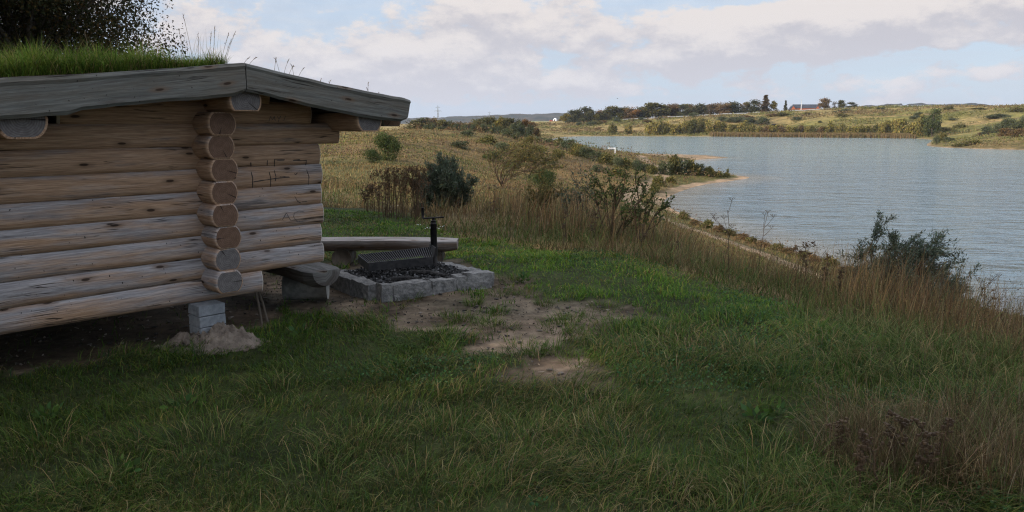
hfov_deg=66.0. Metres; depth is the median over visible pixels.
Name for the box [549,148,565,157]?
slope bush
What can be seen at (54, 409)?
dock plant
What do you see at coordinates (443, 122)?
field tree
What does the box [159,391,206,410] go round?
dock plant
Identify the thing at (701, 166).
headland bush
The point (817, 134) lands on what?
reeds
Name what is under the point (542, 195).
leafy hawthorn
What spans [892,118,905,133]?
shore willow
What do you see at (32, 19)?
windbreak tree
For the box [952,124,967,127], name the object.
bank bush
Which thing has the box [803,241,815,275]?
dead weed
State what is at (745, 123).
shore willow
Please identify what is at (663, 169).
headland bush
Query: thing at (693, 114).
bank bush
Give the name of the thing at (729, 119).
bank bush
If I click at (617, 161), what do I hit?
slope bush
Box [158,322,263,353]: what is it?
sand heap
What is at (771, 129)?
shore willow
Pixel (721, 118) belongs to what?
bank bush
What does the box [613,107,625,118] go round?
wood tree
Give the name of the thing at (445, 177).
sea buckthorn
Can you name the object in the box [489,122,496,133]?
thicket bush
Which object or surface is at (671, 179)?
headland bush
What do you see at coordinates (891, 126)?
shore willow
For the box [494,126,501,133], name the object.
thicket bush
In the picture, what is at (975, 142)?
point bush
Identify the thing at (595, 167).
slope bush
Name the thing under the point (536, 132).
thicket bush
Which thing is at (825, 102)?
oak tree
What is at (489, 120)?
field tree
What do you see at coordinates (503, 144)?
slope bush
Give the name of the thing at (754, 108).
wood tree
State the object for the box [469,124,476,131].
thicket bush
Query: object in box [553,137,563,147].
slope bush
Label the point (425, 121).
field tree
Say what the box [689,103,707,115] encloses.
wood tree
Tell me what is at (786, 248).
shore bush
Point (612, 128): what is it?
shore willow
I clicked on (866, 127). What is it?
shore willow
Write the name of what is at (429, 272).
burnt log
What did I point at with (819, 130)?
shore willow
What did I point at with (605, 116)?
wood tree
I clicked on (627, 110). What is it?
wood tree
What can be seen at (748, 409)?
dock plant
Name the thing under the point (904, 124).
shore willow
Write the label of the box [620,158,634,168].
slope bush
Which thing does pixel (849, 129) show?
shore willow
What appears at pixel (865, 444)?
dead weed
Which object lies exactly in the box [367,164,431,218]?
dead tansy
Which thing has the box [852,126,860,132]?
shore willow
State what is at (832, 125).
shore willow
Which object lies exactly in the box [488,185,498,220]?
dead weed
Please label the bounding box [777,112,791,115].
bank bush
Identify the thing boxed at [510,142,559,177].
wind bent willow
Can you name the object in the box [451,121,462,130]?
field tree
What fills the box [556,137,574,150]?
slope bush
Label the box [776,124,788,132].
shore willow
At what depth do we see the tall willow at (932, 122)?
382.31 m
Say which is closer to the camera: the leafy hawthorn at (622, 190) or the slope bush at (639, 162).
the leafy hawthorn at (622, 190)
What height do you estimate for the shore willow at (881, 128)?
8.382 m
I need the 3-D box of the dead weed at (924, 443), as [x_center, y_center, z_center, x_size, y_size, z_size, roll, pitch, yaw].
[1.890,0.898,3.604,0.146,0.329,0.132,0,10,0]
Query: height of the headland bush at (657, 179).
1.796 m
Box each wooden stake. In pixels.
[254,292,262,323]
[258,292,268,322]
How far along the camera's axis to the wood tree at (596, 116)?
549.25 m
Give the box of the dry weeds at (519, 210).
[320,174,1023,372]
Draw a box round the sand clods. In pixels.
[154,332,269,355]
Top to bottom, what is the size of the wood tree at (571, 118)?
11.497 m
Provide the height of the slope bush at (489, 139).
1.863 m
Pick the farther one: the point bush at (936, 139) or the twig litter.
the point bush at (936, 139)
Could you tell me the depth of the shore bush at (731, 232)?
56.23 m
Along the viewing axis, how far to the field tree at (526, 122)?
330.85 m
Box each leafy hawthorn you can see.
[520,174,575,214]
[553,165,606,228]
[578,157,652,240]
[624,162,674,245]
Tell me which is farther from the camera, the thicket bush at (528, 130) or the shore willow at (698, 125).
the shore willow at (698, 125)
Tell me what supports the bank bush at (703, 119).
on the ground at (32, 352)
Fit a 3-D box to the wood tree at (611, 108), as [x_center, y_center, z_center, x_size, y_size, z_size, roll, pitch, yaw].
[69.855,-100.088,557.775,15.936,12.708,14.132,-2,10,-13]
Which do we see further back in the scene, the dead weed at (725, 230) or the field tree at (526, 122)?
the field tree at (526, 122)
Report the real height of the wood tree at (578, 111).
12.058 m
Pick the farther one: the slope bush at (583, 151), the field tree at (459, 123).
the field tree at (459, 123)
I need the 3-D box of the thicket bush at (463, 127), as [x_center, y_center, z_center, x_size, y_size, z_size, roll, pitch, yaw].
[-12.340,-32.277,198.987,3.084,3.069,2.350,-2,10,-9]
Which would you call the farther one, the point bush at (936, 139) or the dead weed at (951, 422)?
the point bush at (936, 139)
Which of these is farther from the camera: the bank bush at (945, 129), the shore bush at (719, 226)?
the bank bush at (945, 129)
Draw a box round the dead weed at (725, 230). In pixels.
[710,197,735,277]
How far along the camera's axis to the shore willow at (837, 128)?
418.99 m
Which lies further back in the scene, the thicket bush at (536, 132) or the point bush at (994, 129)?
the point bush at (994, 129)
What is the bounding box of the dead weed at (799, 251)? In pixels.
[792,242,808,287]
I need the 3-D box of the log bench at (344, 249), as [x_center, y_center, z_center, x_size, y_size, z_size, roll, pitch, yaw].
[-1.605,-0.049,9.610,1.897,0.340,0.382,0,10,0]
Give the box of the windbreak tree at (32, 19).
[0,0,189,60]
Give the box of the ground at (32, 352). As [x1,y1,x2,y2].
[0,106,1023,511]
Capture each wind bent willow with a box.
[479,136,569,185]
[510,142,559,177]
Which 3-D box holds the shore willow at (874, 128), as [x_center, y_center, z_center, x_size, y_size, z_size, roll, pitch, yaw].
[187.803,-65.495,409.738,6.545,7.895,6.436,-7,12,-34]
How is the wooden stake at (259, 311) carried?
on the ground at (32, 352)
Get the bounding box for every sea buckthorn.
[415,151,480,210]
[834,207,981,301]
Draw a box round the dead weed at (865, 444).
[853,429,872,491]
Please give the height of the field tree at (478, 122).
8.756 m
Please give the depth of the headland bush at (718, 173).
112.64 m
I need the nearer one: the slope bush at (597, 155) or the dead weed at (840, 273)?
the dead weed at (840, 273)
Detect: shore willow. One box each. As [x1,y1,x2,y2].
[607,123,617,134]
[624,123,632,133]
[644,123,652,134]
[650,122,661,134]
[658,120,667,134]
[665,120,670,132]
[669,124,678,134]
[680,121,688,133]
[684,117,698,133]
[696,119,701,132]
[699,121,706,132]
[705,120,715,133]
[712,120,720,131]
[715,121,727,131]
[726,124,737,132]
[732,122,745,131]
[741,120,750,131]
[746,123,755,132]
[754,126,762,132]
[759,125,770,132]
[767,123,774,132]
[773,124,779,132]
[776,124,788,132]
[788,126,799,132]
[796,124,804,132]
[804,126,810,132]
[809,125,817,132]
[815,126,823,132]
[821,126,830,132]
[828,120,835,132]
[834,125,840,133]
[839,122,846,133]
[844,125,854,132]
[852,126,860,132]
[860,125,871,132]
[867,123,879,132]
[876,121,885,132]
[883,120,890,132]
[888,119,894,132]
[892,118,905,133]
[900,118,908,133]
[903,123,916,133]
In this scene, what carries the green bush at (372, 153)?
on the ground at (32, 352)
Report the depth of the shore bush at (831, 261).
44.40 m
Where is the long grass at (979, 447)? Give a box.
[0,301,1023,511]
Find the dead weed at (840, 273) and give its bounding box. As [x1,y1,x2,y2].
[837,267,844,296]
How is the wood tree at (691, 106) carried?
on the ground at (32, 352)
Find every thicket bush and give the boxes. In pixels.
[460,123,468,129]
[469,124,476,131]
[480,124,489,132]
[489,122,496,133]
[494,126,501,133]
[510,122,519,133]
[517,121,524,136]
[525,124,534,136]
[534,125,540,137]
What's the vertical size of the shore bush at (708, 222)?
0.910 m
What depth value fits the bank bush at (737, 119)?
484.03 m
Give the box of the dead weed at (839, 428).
[826,417,850,451]
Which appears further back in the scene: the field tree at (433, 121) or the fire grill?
the field tree at (433, 121)
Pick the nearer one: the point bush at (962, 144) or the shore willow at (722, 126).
the point bush at (962, 144)
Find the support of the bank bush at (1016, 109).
on the ground at (32, 352)
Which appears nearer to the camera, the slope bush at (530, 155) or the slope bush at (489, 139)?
the slope bush at (530, 155)
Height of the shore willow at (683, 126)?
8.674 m
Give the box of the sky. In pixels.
[17,0,1023,117]
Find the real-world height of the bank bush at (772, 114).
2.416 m
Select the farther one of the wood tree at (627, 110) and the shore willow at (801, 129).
the wood tree at (627, 110)
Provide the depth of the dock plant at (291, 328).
6.22 m
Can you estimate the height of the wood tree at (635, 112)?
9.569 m
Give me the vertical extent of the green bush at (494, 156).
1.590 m
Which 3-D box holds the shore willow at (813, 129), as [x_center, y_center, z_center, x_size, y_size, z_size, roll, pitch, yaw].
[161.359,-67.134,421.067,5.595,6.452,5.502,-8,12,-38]
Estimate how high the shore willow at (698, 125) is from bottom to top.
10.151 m
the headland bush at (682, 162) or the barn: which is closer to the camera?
the headland bush at (682, 162)
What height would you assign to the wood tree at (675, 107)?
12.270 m
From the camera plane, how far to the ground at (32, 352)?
5.35 m
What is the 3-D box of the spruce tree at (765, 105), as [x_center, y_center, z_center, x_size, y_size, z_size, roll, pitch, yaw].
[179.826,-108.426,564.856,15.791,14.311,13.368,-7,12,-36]
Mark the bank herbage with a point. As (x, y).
(572, 127)
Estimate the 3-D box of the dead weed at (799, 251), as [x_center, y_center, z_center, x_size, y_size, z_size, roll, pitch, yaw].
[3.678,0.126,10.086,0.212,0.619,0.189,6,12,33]
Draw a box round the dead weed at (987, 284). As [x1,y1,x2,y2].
[976,274,1001,314]
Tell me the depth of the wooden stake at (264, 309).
6.64 m
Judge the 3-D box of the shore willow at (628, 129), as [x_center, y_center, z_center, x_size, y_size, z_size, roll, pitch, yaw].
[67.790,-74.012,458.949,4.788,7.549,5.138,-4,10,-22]
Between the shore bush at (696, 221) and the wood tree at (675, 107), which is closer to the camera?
the shore bush at (696, 221)
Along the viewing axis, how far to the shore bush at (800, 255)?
47.25 m
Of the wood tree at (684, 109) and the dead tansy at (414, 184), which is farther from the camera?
the wood tree at (684, 109)
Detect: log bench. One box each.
[263,262,339,299]
[321,237,458,267]
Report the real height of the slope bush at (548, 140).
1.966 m
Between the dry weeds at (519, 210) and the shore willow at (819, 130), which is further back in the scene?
the shore willow at (819, 130)
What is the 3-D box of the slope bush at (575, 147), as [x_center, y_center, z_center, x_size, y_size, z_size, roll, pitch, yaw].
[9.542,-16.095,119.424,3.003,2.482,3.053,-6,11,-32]
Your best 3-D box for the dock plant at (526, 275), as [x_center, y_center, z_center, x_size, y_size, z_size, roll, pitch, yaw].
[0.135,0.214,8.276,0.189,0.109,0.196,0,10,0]
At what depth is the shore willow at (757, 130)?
433.97 m
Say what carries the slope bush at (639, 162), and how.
on the ground at (32, 352)
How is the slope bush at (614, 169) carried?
on the ground at (32, 352)
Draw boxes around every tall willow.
[915,114,924,136]
[921,108,942,136]
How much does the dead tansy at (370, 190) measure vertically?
0.651 m
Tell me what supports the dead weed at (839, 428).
on the ground at (32, 352)
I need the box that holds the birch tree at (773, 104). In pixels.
[769,101,777,110]
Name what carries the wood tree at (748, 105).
on the ground at (32, 352)
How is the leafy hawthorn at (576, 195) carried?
on the ground at (32, 352)
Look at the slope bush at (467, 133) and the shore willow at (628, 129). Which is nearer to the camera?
the slope bush at (467, 133)
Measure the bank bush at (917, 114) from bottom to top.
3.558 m
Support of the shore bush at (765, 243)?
on the ground at (32, 352)
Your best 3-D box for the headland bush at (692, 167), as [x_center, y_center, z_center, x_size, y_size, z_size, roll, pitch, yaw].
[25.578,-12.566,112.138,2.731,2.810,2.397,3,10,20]
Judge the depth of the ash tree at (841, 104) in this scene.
564.39 m
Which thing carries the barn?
on the ground at (32, 352)
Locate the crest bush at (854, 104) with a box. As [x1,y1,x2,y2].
[845,102,858,107]
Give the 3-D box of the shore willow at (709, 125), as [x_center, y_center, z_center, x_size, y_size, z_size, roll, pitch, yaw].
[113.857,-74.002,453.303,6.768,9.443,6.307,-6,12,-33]
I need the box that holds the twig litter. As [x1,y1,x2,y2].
[1,274,636,386]
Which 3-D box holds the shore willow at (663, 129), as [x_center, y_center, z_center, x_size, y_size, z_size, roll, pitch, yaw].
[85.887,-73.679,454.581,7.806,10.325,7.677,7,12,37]
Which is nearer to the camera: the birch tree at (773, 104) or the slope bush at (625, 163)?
the slope bush at (625, 163)
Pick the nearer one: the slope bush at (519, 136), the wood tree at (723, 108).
the slope bush at (519, 136)
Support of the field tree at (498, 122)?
on the ground at (32, 352)
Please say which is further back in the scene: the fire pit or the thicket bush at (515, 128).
the thicket bush at (515, 128)
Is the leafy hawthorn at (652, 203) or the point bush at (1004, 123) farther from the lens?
the point bush at (1004, 123)
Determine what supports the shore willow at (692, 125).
on the ground at (32, 352)
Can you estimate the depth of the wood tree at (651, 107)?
552.15 m
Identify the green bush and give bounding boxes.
[360,148,382,162]
[372,129,402,160]
[483,150,503,160]
[501,159,527,169]
[506,138,547,151]
[523,166,556,187]
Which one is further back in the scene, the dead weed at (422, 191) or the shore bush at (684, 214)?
the shore bush at (684, 214)
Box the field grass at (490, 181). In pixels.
[319,127,843,274]
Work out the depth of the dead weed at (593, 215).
11.56 m
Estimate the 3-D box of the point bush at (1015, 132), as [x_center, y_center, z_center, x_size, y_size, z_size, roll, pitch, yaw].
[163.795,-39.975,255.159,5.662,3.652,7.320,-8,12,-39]
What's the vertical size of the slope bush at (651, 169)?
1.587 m
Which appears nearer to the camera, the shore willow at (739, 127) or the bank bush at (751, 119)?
the shore willow at (739, 127)
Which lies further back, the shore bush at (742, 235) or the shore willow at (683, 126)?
the shore willow at (683, 126)
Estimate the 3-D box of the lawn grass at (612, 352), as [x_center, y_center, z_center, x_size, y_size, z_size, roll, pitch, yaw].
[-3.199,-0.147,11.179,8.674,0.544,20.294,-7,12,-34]
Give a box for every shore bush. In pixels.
[677,210,690,219]
[688,220,699,224]
[699,218,713,228]
[711,224,723,231]
[721,228,737,235]
[734,232,748,240]
[745,236,758,243]
[757,240,770,247]
[767,243,784,249]
[779,246,798,253]
[791,250,810,257]
[806,252,820,261]
[821,255,840,265]
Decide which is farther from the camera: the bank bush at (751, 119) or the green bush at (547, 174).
the bank bush at (751, 119)
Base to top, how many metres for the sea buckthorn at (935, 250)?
1.460 m
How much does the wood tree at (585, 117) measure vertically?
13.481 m
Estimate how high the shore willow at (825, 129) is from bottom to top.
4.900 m
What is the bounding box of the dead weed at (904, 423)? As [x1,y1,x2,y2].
[883,409,911,467]
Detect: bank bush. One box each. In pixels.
[688,113,700,116]
[695,117,707,121]
[716,116,727,120]
[725,116,735,122]
[732,115,743,122]
[741,117,759,123]
[752,117,772,123]
[765,113,778,116]
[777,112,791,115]
[835,113,854,115]
[913,112,921,116]
[939,127,958,131]
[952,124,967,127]
[975,114,1001,117]
[993,114,1009,116]
[1008,107,1023,111]
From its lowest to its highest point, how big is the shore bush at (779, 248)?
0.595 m
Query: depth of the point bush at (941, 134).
293.32 m
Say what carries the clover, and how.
on the ground at (32, 352)
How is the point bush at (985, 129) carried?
on the ground at (32, 352)
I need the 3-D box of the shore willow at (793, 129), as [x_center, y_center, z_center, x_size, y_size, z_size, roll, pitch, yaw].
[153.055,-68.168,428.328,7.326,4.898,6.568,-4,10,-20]
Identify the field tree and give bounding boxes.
[404,119,425,128]
[416,117,430,125]
[425,116,437,127]
[436,119,452,129]
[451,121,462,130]
[475,119,483,126]
[481,116,496,132]
[493,116,503,128]
[500,118,517,130]
[515,118,525,134]
[521,118,529,136]
[525,120,536,135]
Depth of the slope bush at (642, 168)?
111.14 m
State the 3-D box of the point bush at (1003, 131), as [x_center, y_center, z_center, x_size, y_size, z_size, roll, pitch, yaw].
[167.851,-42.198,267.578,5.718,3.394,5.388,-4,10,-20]
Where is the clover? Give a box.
[316,235,1023,511]
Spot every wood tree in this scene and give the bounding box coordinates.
[559,113,570,121]
[564,110,580,122]
[573,108,587,120]
[575,106,593,122]
[591,114,599,120]
[598,109,611,120]
[601,105,618,119]
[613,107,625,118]
[621,107,635,119]
[628,109,640,118]
[637,106,651,117]
[641,102,669,117]
[657,104,670,115]
[669,103,681,115]
[676,104,691,115]
[687,103,697,112]
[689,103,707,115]
[706,103,719,113]
[715,102,731,114]
[727,101,746,113]
[741,101,751,112]
[745,99,761,113]
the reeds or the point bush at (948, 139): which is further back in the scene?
the reeds
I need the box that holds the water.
[553,136,1023,314]
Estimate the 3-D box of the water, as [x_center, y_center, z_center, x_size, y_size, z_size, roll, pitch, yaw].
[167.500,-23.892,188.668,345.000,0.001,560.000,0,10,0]
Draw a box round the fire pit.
[330,260,494,302]
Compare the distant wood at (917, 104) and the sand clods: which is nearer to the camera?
the sand clods
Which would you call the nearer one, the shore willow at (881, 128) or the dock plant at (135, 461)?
the dock plant at (135, 461)
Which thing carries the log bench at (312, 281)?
on the ground at (32, 352)
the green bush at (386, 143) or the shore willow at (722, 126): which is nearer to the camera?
the green bush at (386, 143)
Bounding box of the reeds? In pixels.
[709,131,916,138]
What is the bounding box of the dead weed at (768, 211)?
[751,210,775,272]
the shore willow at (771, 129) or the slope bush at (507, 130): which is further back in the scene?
the shore willow at (771, 129)
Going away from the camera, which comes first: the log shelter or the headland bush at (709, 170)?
the log shelter
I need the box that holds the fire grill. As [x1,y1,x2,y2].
[356,207,443,270]
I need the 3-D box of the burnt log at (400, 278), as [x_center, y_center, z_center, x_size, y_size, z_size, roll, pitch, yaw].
[-1.010,0.232,7.809,0.384,0.075,0.079,2,10,13]
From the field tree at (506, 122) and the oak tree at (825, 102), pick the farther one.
the oak tree at (825, 102)
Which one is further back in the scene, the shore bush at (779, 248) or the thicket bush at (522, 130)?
the thicket bush at (522, 130)
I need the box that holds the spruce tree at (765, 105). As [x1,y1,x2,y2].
[759,95,774,111]
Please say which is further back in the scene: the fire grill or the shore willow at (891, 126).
the shore willow at (891, 126)
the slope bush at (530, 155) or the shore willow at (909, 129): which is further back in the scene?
the shore willow at (909, 129)
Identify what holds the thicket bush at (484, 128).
on the ground at (32, 352)
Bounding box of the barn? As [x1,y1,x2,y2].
[788,104,819,110]
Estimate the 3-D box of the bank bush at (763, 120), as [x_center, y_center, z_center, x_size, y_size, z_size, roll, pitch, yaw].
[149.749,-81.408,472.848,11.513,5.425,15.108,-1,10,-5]
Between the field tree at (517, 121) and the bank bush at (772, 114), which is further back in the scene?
the bank bush at (772, 114)
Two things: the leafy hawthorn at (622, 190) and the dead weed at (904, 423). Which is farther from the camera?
the leafy hawthorn at (622, 190)
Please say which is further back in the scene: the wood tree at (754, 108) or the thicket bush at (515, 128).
the wood tree at (754, 108)
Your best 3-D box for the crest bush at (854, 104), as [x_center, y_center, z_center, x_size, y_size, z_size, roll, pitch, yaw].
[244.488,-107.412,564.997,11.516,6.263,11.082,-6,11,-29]
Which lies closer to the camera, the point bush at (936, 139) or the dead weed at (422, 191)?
the dead weed at (422, 191)
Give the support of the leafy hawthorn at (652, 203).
on the ground at (32, 352)
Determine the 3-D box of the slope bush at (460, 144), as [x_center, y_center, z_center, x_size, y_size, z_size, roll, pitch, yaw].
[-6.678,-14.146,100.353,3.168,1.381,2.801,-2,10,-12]
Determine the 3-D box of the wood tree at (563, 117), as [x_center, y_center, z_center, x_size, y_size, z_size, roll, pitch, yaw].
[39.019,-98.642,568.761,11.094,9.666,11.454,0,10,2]
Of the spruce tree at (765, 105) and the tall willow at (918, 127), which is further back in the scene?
the spruce tree at (765, 105)
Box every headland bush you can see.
[649,181,660,191]
[652,174,666,186]
[657,159,673,174]
[665,175,676,183]
[668,153,682,174]
[673,158,690,175]
[684,158,700,175]
[696,163,706,175]
[703,166,716,176]
[711,170,722,176]
[722,172,730,177]
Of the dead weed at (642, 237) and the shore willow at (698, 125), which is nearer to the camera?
the dead weed at (642, 237)
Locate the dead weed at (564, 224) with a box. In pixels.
[561,209,568,243]
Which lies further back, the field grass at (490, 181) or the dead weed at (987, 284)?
the field grass at (490, 181)
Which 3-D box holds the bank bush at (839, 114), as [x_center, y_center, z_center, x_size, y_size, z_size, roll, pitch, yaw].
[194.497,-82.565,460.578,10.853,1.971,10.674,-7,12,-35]
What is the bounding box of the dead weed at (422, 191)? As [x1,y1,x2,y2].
[415,165,435,220]
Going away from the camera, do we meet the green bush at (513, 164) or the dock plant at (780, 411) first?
the dock plant at (780, 411)
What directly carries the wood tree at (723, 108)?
on the ground at (32, 352)
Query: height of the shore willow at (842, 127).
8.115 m
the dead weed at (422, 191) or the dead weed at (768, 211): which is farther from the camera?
the dead weed at (422, 191)
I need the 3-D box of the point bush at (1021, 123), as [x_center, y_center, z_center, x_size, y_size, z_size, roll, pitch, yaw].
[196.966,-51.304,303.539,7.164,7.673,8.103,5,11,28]
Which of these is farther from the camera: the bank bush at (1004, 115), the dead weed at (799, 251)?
the bank bush at (1004, 115)
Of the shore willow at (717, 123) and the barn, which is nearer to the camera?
the shore willow at (717, 123)
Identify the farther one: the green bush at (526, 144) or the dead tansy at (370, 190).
the green bush at (526, 144)
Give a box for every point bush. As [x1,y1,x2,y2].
[932,134,940,143]
[934,131,947,141]
[942,137,955,141]
[951,143,968,145]
[961,139,981,144]
[980,124,992,134]
[988,122,1000,133]
[996,127,1016,135]
[999,115,1022,128]
[1007,128,1023,136]
[1013,115,1023,129]
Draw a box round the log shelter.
[0,15,410,334]
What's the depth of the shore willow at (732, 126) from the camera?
445.61 m
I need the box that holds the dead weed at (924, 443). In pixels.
[910,416,939,480]
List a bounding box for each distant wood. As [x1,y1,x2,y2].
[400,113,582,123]
[856,103,986,106]
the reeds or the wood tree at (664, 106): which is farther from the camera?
the wood tree at (664, 106)
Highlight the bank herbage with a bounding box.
[500,103,1023,147]
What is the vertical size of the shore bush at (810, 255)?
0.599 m
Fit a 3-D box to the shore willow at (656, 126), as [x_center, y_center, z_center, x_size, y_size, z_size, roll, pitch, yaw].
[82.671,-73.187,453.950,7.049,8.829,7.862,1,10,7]
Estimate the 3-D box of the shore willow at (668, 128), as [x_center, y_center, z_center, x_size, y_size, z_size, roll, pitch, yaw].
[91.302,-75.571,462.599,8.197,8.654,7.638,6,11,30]
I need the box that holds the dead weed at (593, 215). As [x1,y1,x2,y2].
[588,211,598,242]
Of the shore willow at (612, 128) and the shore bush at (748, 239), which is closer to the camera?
the shore bush at (748, 239)
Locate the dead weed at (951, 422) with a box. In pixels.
[934,417,954,461]
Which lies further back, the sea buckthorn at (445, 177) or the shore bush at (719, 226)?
the shore bush at (719, 226)
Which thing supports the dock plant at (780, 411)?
on the ground at (32, 352)
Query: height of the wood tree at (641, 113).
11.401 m
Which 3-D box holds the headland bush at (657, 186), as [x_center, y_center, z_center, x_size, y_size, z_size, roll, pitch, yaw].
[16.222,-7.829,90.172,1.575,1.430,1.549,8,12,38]
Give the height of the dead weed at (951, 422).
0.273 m
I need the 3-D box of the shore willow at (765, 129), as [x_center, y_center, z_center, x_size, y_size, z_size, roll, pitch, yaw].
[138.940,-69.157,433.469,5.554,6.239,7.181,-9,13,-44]
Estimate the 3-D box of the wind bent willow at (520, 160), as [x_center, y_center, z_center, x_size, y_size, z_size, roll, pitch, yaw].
[1.027,-5.804,48.012,4.453,3.266,4.848,5,11,28]
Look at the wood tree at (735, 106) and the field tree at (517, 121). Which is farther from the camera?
the wood tree at (735, 106)
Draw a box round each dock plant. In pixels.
[30,401,63,422]
[95,454,140,478]
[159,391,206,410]
[287,322,307,336]
[517,271,529,281]
[740,400,776,423]
[763,396,795,418]
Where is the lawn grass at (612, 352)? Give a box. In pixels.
[0,208,1023,511]
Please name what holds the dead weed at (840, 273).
on the ground at (32, 352)
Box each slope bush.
[450,140,470,149]
[460,130,474,135]
[476,134,497,145]
[487,141,511,152]
[499,127,517,136]
[510,133,523,139]
[525,149,543,159]
[542,137,552,144]
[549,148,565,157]
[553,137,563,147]
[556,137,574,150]
[568,142,584,155]
[578,145,594,158]
[587,151,607,161]
[590,164,602,171]
[596,152,615,165]
[604,156,626,166]
[608,166,625,176]
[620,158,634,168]
[629,158,642,168]
[635,163,650,171]
[646,165,658,173]
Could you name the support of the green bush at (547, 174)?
on the ground at (32, 352)
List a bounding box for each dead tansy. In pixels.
[358,182,383,211]
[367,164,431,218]
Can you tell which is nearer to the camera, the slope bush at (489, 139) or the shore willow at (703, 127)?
the slope bush at (489, 139)
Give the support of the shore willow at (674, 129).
on the ground at (32, 352)
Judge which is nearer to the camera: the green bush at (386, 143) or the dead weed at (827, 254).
the dead weed at (827, 254)
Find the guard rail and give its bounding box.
[623,105,927,119]
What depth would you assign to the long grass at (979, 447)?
4.03 m
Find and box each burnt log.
[391,276,427,281]
[408,270,448,277]
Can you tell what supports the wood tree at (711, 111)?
on the ground at (32, 352)
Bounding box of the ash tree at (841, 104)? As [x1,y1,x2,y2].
[837,100,846,107]
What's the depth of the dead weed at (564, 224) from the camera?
11.57 m
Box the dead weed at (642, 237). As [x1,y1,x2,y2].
[634,224,647,256]
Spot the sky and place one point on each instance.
(451, 57)
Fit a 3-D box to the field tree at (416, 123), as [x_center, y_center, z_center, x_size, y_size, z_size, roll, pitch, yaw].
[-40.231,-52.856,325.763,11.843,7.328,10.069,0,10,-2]
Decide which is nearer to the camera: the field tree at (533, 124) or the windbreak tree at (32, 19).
the windbreak tree at (32, 19)
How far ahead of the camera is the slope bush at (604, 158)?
114.03 m
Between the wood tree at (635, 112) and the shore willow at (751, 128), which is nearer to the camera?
the shore willow at (751, 128)
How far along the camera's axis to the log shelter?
5.60 m
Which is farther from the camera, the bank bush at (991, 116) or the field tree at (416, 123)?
the bank bush at (991, 116)
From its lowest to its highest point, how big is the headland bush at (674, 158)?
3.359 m
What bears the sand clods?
on the sand heap
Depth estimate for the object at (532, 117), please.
2177.36 m
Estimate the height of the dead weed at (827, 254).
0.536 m
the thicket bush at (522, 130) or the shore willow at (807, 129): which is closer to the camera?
the thicket bush at (522, 130)
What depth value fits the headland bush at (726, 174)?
113.69 m
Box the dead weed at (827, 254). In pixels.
[821,253,830,287]
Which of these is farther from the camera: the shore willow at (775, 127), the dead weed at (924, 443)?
the shore willow at (775, 127)
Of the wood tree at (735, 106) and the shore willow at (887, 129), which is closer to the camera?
the shore willow at (887, 129)
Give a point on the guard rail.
(738, 113)
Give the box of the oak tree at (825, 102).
[818,97,831,108]
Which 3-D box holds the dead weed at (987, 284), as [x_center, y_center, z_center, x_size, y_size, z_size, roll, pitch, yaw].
[6.283,0.666,10.455,0.286,0.873,0.412,8,12,39]

